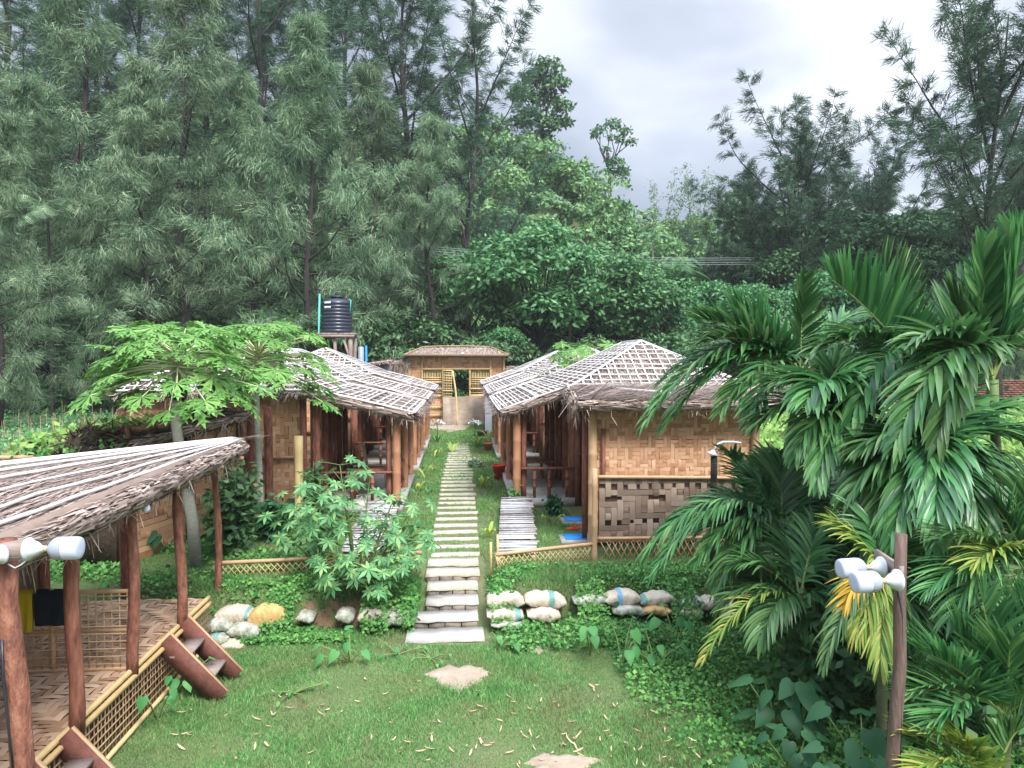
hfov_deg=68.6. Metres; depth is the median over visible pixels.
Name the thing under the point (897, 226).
broadleaf tree
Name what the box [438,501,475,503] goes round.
path slab
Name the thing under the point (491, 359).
gate house
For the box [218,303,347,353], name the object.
broadleaf tree
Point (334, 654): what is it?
taro plant
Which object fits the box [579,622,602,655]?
taro plant
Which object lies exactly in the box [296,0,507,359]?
casuarina tree
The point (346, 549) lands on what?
slat ramp
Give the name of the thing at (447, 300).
broadleaf tree
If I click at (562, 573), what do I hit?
bank grass
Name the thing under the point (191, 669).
step ladder
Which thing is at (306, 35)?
casuarina tree
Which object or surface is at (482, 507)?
grass
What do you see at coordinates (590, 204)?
hill forest
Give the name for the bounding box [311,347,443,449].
bamboo hut
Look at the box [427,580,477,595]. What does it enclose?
stair step
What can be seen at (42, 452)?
creeper
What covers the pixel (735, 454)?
areca palm
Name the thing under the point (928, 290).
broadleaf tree
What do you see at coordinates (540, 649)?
bare earth
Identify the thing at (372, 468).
porch table
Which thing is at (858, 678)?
areca palm
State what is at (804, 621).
areca palm
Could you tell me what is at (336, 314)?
water tank
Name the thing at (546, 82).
hill tree
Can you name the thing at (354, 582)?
castor bush
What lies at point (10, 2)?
casuarina tree
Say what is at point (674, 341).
broadleaf tree
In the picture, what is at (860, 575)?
lamp post
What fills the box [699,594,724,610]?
sandbag
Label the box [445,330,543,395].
broadleaf tree
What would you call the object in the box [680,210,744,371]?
casuarina tree
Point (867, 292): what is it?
areca palm
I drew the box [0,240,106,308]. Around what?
broadleaf tree
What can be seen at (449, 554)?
path slab
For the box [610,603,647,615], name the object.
sandbag
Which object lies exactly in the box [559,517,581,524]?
concrete pad
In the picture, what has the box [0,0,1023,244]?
sky
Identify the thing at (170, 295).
broadleaf tree
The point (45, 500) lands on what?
pavilion
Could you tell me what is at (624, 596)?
sandbag
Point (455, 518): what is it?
path slab
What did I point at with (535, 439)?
bamboo hut
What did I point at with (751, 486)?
areca palm
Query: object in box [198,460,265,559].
bush
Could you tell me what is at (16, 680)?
lamp post
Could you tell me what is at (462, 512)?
path slab
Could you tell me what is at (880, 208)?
casuarina tree
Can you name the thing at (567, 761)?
bare earth
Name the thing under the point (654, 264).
power line
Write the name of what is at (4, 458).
slat fence
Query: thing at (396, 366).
thatch fence
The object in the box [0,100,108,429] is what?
casuarina tree
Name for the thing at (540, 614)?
sandbag
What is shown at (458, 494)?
path slab
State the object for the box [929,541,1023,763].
bush
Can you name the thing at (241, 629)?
sandbag
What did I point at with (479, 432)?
plant pot
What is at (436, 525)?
path slab
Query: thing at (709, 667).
corner creeper
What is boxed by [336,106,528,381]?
casuarina tree
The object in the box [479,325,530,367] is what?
broadleaf tree
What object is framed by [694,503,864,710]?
areca palm
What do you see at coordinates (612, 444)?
wash room
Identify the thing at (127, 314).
broadleaf tree
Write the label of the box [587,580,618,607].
taro plant
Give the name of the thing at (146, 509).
pear bulb
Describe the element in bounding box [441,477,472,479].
path slab
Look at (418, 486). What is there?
lily plant
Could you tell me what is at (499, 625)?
sandbag
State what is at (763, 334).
areca palm
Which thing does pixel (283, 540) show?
castor bush
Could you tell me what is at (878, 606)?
areca palm
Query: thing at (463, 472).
path slab
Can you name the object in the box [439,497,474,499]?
path slab
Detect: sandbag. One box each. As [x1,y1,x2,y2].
[204,617,233,633]
[211,631,229,644]
[214,603,253,622]
[221,637,246,648]
[226,621,261,637]
[247,602,287,628]
[295,609,316,623]
[335,606,356,623]
[357,604,385,623]
[386,607,412,626]
[486,589,524,607]
[486,607,523,621]
[490,619,524,629]
[524,590,566,608]
[526,606,560,622]
[571,592,605,606]
[603,587,640,606]
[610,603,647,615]
[639,590,675,605]
[640,604,671,616]
[668,606,703,616]
[674,595,704,606]
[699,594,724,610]
[717,612,742,621]
[720,598,754,613]
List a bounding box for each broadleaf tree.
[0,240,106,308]
[0,298,62,396]
[2,297,106,394]
[34,297,197,384]
[105,242,208,320]
[150,301,256,345]
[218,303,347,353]
[265,245,371,314]
[280,308,415,361]
[330,301,472,362]
[376,256,482,337]
[412,245,526,380]
[423,370,488,396]
[444,230,545,344]
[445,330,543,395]
[447,216,616,357]
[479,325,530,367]
[521,253,626,355]
[544,240,691,342]
[544,333,626,354]
[617,265,714,354]
[646,325,733,365]
[661,279,739,371]
[699,236,788,318]
[714,280,802,374]
[730,246,828,311]
[730,308,859,393]
[767,205,890,372]
[772,264,881,351]
[818,271,916,364]
[825,252,928,352]
[844,208,971,300]
[848,276,934,368]
[898,204,1023,285]
[924,249,962,282]
[925,273,1023,334]
[950,195,1023,301]
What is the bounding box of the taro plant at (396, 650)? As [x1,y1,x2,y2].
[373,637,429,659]
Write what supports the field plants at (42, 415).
on the ground at (486, 624)
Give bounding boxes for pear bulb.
[142,482,149,512]
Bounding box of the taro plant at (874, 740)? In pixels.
[805,700,918,766]
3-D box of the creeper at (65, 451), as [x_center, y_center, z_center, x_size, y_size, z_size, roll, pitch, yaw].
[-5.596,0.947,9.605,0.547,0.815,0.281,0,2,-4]
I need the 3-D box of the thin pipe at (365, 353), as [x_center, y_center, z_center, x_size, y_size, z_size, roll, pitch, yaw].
[-4.999,0.287,25.755,0.067,3.208,0.070,0,2,-4]
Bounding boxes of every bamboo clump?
[647,165,690,251]
[678,160,729,246]
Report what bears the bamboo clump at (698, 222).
on the ground at (486, 624)
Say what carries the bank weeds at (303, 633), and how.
on the ground at (486, 624)
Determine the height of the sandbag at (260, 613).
0.304 m
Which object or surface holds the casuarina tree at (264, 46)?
on the ground at (486, 624)
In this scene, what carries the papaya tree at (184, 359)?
on the ground at (486, 624)
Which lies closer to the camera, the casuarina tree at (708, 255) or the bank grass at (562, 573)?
the bank grass at (562, 573)
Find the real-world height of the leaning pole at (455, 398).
2.253 m
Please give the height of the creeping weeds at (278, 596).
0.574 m
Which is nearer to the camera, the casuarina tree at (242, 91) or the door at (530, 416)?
the door at (530, 416)
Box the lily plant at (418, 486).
[416,481,424,490]
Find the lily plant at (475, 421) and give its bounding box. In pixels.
[468,418,481,436]
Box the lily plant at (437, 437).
[430,419,445,441]
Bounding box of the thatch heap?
[47,415,131,455]
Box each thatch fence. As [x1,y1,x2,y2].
[390,360,410,423]
[504,365,519,372]
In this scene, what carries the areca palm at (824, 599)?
on the ground at (486, 624)
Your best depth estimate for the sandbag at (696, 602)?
9.14 m
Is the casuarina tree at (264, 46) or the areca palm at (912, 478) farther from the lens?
the casuarina tree at (264, 46)
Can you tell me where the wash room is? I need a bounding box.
[556,366,798,548]
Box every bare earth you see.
[425,665,491,692]
[430,424,469,431]
[523,752,600,767]
[529,645,550,654]
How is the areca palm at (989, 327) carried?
on the ground at (486, 624)
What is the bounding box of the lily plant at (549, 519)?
[542,514,563,525]
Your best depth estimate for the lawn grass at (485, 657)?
6.84 m
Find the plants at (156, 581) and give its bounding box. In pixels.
[50,519,337,626]
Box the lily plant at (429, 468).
[414,465,433,477]
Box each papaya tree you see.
[65,319,276,567]
[161,319,343,520]
[536,339,614,377]
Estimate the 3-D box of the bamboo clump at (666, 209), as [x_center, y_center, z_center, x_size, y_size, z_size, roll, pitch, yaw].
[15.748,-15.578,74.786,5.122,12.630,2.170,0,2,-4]
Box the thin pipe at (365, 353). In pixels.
[365,346,366,361]
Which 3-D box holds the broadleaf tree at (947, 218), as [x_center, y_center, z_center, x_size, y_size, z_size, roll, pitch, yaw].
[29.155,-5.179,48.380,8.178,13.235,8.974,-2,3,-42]
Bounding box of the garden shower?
[707,441,740,567]
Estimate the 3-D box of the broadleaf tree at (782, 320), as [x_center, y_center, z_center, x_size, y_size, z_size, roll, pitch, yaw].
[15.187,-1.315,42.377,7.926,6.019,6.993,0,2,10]
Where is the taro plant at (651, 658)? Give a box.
[629,628,689,668]
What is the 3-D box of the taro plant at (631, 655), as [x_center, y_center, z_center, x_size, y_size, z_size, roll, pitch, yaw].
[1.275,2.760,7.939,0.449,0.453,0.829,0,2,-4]
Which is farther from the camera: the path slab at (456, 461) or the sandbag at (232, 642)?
the path slab at (456, 461)
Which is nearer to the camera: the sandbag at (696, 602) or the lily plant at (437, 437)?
the sandbag at (696, 602)
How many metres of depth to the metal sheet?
26.87 m
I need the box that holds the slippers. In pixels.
[566,524,581,529]
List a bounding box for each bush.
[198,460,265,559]
[204,481,220,540]
[253,492,299,542]
[257,470,352,563]
[282,454,440,601]
[303,461,335,523]
[507,485,521,501]
[541,490,564,516]
[743,553,874,727]
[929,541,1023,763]
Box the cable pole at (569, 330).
[568,286,570,343]
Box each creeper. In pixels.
[9,432,57,456]
[60,426,93,453]
[98,417,127,449]
[219,558,792,610]
[603,620,1023,767]
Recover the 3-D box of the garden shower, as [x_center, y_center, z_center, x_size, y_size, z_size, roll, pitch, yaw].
[2.781,1.622,9.866,0.458,1.751,0.150,0,2,-4]
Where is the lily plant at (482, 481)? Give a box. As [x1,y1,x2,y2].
[470,474,494,486]
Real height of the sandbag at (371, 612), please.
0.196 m
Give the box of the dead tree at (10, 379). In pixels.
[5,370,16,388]
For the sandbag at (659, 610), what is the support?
on the ground at (486, 624)
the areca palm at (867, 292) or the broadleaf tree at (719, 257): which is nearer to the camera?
the areca palm at (867, 292)
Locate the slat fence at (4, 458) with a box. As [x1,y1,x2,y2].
[0,441,63,562]
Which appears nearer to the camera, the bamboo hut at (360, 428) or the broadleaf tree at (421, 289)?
the bamboo hut at (360, 428)
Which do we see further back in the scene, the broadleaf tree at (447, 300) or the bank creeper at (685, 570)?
the broadleaf tree at (447, 300)
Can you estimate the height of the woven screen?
1.520 m
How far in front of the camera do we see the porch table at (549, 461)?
15.26 m
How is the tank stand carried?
on the ground at (486, 624)
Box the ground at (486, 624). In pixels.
[0,160,1023,767]
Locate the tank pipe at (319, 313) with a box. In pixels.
[318,294,350,332]
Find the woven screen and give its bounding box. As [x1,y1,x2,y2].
[591,468,742,560]
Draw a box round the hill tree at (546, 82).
[505,54,577,179]
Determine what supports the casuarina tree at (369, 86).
on the ground at (486, 624)
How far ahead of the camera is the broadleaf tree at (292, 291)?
46.84 m
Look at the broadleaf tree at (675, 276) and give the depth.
46.05 m
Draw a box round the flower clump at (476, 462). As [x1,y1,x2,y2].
[467,457,482,466]
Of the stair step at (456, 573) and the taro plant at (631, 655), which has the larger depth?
the stair step at (456, 573)
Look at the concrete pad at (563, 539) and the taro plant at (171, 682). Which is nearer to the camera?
the taro plant at (171, 682)
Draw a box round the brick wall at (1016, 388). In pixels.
[884,380,1023,402]
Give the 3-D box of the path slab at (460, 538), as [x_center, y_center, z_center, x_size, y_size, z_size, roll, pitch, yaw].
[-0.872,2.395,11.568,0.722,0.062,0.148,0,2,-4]
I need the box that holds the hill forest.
[0,96,1023,371]
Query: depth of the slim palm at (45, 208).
35.02 m
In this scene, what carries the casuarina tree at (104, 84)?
on the ground at (486, 624)
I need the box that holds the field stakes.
[2,401,118,455]
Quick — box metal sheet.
[484,395,491,434]
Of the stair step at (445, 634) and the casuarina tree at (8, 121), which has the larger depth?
the casuarina tree at (8, 121)
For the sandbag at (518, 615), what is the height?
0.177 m
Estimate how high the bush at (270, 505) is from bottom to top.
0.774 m
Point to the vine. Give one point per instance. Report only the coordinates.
(48, 440)
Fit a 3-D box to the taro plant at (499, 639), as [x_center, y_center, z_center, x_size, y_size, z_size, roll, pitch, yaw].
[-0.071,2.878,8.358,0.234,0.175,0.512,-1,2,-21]
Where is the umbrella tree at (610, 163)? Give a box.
[589,117,638,196]
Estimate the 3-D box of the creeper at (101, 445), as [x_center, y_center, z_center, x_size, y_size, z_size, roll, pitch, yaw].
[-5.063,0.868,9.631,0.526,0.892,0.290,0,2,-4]
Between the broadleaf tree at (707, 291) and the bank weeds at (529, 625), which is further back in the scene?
the broadleaf tree at (707, 291)
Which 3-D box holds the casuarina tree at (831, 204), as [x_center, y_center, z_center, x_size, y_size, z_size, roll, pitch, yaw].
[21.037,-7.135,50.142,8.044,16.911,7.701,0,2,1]
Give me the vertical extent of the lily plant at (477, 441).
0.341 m
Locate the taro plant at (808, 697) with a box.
[778,677,832,751]
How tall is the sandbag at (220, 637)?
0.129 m
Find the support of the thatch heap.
on the heap support
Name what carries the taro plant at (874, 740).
on the ground at (486, 624)
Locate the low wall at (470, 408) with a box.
[443,396,486,424]
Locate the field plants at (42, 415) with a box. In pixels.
[0,407,118,455]
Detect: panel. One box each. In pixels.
[0,588,127,673]
[367,358,394,372]
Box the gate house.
[398,345,512,422]
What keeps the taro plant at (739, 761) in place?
on the ground at (486, 624)
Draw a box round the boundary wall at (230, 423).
[72,396,253,561]
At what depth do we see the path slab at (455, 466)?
19.04 m
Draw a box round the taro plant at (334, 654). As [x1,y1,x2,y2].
[311,625,369,668]
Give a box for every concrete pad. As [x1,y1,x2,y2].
[558,534,587,543]
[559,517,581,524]
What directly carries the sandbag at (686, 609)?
on the ground at (486, 624)
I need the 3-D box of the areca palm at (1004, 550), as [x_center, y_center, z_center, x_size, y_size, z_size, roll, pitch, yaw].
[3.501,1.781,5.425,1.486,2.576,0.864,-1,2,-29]
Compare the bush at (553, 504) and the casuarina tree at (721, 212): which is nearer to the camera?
the bush at (553, 504)
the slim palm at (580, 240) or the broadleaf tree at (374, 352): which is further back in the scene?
the slim palm at (580, 240)
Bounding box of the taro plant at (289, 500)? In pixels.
[283,498,293,517]
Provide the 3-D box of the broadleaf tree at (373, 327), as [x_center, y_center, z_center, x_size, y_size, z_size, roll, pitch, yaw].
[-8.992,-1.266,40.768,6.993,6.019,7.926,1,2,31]
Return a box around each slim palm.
[5,194,93,416]
[562,239,585,288]
[634,232,670,337]
[634,253,650,339]
[660,257,709,319]
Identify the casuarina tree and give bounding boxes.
[0,0,84,232]
[0,0,176,372]
[0,0,183,408]
[0,1,110,301]
[0,67,143,414]
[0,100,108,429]
[21,0,160,299]
[38,37,261,404]
[40,0,295,351]
[44,0,239,369]
[96,0,279,296]
[130,56,356,345]
[157,5,416,360]
[184,0,340,317]
[210,0,380,253]
[249,50,444,344]
[259,0,415,310]
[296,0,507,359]
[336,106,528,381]
[382,0,560,376]
[677,158,817,368]
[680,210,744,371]
[690,243,731,304]
[708,67,910,366]
[778,162,874,368]
[822,99,942,352]
[868,0,1023,400]
[923,152,1023,379]
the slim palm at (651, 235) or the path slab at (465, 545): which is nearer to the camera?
the path slab at (465, 545)
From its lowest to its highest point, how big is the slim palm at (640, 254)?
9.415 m
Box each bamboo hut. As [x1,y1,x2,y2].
[102,347,432,513]
[282,348,437,471]
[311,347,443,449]
[475,350,558,413]
[479,346,599,459]
[482,340,736,507]
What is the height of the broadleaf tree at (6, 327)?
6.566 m
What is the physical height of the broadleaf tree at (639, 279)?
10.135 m
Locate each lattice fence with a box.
[212,547,421,575]
[490,534,592,577]
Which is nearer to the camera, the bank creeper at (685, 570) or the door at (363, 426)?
the bank creeper at (685, 570)
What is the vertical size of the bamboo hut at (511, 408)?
3.183 m
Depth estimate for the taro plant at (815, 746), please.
5.13 m
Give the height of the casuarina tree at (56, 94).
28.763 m
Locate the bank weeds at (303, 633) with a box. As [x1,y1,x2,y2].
[236,621,411,646]
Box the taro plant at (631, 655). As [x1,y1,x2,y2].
[606,615,646,665]
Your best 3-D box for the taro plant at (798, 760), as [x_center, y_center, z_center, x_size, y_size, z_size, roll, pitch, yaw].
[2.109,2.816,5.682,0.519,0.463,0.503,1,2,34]
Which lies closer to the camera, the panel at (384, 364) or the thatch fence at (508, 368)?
the panel at (384, 364)
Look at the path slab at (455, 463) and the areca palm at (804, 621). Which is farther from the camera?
the path slab at (455, 463)
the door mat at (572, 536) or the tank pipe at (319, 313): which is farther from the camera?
the tank pipe at (319, 313)
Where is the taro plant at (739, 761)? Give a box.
[727,754,766,767]
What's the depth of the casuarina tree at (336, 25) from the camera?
50.17 m
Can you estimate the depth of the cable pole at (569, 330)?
43.66 m
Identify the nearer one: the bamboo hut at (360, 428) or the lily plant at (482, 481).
the lily plant at (482, 481)
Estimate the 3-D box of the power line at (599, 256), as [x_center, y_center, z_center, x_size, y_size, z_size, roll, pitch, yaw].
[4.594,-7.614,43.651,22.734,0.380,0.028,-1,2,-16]
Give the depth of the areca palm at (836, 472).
7.87 m
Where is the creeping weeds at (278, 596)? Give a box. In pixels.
[259,575,793,636]
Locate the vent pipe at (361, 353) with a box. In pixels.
[358,347,363,363]
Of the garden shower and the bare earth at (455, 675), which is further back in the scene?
the garden shower
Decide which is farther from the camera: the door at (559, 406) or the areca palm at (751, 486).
the door at (559, 406)
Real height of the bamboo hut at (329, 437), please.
3.095 m
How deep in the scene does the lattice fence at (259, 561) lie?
9.60 m
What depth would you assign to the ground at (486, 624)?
7.28 m
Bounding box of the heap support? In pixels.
[80,522,117,566]
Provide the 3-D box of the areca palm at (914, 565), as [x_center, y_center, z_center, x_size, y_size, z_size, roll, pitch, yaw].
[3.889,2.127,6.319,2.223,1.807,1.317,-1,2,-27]
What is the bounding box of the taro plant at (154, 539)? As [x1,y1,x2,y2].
[145,531,186,548]
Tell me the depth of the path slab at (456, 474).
17.70 m
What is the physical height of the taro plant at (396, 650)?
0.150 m
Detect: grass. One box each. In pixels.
[50,495,775,587]
[109,604,967,767]
[162,558,825,614]
[409,424,507,496]
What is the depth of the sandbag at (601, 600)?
9.05 m
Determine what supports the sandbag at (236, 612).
on the sandbag at (241, 629)
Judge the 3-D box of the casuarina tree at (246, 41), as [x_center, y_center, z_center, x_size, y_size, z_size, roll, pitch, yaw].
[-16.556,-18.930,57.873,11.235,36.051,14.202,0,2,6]
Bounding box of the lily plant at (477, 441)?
[473,437,484,444]
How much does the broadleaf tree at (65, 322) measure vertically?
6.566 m
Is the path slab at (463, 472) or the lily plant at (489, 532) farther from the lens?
the path slab at (463, 472)
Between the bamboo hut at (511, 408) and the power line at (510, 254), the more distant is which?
the power line at (510, 254)
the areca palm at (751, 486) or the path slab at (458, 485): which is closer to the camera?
the areca palm at (751, 486)
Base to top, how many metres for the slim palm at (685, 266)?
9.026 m
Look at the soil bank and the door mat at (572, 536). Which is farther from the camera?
the door mat at (572, 536)
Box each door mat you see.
[563,516,581,520]
[563,533,586,539]
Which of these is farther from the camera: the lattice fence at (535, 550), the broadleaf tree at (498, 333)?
the broadleaf tree at (498, 333)
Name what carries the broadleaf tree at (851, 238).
on the ground at (486, 624)
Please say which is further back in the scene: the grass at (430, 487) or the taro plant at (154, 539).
the grass at (430, 487)
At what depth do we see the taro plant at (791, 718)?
6.16 m
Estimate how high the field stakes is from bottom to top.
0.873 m
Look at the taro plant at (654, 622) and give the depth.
8.20 m
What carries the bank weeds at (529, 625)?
on the ground at (486, 624)
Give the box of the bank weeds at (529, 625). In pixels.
[503,606,808,653]
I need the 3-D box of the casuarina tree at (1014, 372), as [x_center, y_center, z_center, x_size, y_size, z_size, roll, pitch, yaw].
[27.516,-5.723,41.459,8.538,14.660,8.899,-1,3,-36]
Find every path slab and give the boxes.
[431,551,479,556]
[432,536,478,540]
[433,529,477,533]
[433,543,478,548]
[434,523,476,527]
[435,516,477,520]
[436,505,475,508]
[437,511,477,513]
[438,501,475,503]
[439,492,475,495]
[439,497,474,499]
[440,484,475,486]
[440,488,473,490]
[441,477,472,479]
[441,480,471,482]
[443,468,471,470]
[443,471,473,473]
[444,474,472,475]
[445,463,467,464]
[445,466,468,467]
[446,458,466,460]
[447,461,467,462]
[448,452,469,453]
[449,450,469,451]
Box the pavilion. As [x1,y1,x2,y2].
[0,434,262,767]
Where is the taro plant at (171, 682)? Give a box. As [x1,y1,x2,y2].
[165,656,216,692]
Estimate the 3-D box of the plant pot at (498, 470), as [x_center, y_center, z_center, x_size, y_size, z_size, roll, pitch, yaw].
[-0.299,2.031,17.314,0.331,0.340,0.336,0,2,-4]
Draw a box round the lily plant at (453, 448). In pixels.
[447,442,458,451]
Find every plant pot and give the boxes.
[476,430,486,435]
[483,442,492,450]
[492,464,505,479]
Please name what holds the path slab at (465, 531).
on the ground at (486, 624)
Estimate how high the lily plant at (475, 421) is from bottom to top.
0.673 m
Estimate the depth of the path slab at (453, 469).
18.58 m
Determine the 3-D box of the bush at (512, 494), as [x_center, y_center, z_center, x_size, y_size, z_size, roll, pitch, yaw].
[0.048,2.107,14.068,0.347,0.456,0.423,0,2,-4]
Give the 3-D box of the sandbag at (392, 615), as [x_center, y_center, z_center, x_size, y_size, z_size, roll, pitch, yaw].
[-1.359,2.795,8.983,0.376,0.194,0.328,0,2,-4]
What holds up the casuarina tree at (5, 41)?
on the ground at (486, 624)
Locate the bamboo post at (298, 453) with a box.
[294,436,302,527]
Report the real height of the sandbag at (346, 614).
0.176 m
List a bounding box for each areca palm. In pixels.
[633,438,861,676]
[635,266,895,607]
[686,443,839,606]
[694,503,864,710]
[736,342,923,501]
[746,436,887,543]
[766,500,930,674]
[795,232,1023,577]
[808,589,841,696]
[812,488,960,759]
[829,360,1023,600]
[830,414,960,551]
[835,578,996,759]
[862,545,1020,721]
[875,204,1023,575]
[883,571,1023,767]
[885,690,1023,767]
[906,448,1023,640]
[911,468,1021,572]
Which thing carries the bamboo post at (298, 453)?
on the ground at (486, 624)
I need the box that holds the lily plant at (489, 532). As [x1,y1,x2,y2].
[479,521,495,537]
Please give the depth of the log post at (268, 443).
12.79 m
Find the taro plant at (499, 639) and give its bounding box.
[489,632,519,652]
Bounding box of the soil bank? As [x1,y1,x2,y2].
[294,599,366,627]
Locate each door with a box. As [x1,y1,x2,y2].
[328,407,336,488]
[362,411,365,448]
[529,409,531,443]
[556,404,561,478]
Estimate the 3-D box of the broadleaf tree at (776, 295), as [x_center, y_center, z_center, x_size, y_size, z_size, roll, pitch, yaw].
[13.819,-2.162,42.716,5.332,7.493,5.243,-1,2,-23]
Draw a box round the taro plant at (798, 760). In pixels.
[753,723,832,767]
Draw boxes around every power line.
[395,243,759,257]
[396,250,745,264]
[397,245,758,259]
[400,248,744,262]
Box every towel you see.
[19,589,34,631]
[34,589,63,626]
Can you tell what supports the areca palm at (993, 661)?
on the ground at (486, 624)
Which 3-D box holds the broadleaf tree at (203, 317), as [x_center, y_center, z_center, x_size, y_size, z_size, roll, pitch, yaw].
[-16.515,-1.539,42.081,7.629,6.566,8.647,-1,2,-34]
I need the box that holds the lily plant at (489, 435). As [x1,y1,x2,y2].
[481,429,492,441]
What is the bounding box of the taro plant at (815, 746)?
[801,740,885,767]
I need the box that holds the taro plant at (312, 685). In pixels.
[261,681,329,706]
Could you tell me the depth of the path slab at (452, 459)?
20.40 m
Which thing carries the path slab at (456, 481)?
on the ground at (486, 624)
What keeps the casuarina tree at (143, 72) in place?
on the ground at (486, 624)
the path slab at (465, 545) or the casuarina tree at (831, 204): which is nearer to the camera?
the path slab at (465, 545)
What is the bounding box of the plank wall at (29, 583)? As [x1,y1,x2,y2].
[18,560,37,589]
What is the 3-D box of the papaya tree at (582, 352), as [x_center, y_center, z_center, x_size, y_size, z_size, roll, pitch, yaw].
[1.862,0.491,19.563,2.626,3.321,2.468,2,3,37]
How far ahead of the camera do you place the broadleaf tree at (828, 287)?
43.06 m
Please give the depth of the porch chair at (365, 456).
15.26 m
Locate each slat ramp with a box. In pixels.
[342,500,398,554]
[499,496,538,558]
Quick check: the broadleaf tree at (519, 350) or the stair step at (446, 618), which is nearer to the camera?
the stair step at (446, 618)
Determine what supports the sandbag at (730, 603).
on the sandbag at (727, 615)
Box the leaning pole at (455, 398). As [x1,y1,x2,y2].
[452,371,457,424]
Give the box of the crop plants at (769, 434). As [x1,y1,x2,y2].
[760,398,1023,524]
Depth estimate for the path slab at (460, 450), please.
22.33 m
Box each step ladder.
[35,726,115,767]
[156,615,243,701]
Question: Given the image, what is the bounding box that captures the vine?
[1,412,163,458]
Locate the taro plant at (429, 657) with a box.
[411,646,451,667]
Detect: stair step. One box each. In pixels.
[405,627,484,643]
[412,609,478,628]
[425,567,479,582]
[425,594,478,610]
[427,557,478,567]
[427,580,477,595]
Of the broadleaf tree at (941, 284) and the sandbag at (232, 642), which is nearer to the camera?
the sandbag at (232, 642)
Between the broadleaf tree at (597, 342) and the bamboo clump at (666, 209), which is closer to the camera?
the broadleaf tree at (597, 342)
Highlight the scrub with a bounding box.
[4,378,1022,414]
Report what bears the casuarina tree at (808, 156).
on the ground at (486, 624)
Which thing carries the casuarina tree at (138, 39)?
on the ground at (486, 624)
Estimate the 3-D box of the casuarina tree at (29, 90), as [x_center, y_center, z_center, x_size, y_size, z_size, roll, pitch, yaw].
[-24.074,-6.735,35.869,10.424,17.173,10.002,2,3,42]
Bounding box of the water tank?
[321,296,352,332]
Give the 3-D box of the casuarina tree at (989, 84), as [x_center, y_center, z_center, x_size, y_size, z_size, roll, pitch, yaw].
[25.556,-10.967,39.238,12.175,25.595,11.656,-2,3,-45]
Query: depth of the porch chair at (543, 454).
16.50 m
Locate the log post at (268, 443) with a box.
[246,407,272,521]
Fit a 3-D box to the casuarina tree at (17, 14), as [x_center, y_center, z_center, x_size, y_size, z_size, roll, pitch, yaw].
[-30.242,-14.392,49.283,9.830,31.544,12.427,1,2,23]
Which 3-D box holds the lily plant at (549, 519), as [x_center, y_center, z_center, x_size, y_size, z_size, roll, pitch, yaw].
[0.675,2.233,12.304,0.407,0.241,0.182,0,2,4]
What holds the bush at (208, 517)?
on the ground at (486, 624)
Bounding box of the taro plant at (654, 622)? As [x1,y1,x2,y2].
[644,603,693,644]
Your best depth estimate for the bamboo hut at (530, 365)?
28.21 m
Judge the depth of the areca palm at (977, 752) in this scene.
4.49 m
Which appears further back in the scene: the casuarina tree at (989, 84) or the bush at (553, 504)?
the casuarina tree at (989, 84)
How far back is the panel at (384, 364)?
27.73 m
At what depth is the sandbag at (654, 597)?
9.11 m
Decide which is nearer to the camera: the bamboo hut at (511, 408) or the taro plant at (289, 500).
the taro plant at (289, 500)
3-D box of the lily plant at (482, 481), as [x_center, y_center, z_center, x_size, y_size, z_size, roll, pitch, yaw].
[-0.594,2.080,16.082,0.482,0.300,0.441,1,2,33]
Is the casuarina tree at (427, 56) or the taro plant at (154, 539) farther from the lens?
the casuarina tree at (427, 56)
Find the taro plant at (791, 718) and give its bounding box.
[728,673,818,743]
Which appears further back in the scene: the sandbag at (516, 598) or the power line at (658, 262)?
the power line at (658, 262)
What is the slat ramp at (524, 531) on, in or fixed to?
on the ground at (486, 624)
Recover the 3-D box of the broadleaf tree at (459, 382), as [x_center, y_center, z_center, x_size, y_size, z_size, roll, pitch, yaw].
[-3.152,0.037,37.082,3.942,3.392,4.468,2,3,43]
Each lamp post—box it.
[0,536,84,767]
[835,533,906,767]
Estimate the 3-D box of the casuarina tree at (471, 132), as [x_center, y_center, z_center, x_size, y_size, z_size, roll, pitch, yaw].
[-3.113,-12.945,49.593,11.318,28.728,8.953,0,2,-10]
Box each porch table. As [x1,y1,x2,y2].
[352,466,392,498]
[526,458,553,487]
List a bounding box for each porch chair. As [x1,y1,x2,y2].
[361,441,386,487]
[526,435,548,478]
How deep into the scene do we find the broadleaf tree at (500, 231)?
51.58 m
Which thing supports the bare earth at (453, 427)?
on the ground at (486, 624)
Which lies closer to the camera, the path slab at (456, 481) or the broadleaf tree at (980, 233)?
the path slab at (456, 481)
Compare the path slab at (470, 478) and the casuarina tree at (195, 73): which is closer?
the path slab at (470, 478)
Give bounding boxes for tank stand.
[317,333,358,359]
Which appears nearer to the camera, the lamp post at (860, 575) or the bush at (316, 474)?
the lamp post at (860, 575)
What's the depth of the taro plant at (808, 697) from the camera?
6.09 m
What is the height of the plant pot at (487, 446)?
0.240 m
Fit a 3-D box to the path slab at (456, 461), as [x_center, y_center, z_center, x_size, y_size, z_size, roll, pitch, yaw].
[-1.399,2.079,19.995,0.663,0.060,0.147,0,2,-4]
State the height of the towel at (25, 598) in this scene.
0.349 m
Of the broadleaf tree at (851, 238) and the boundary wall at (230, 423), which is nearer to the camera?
the boundary wall at (230, 423)
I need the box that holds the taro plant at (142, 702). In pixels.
[130,680,176,718]
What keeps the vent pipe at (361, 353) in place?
on the ground at (486, 624)

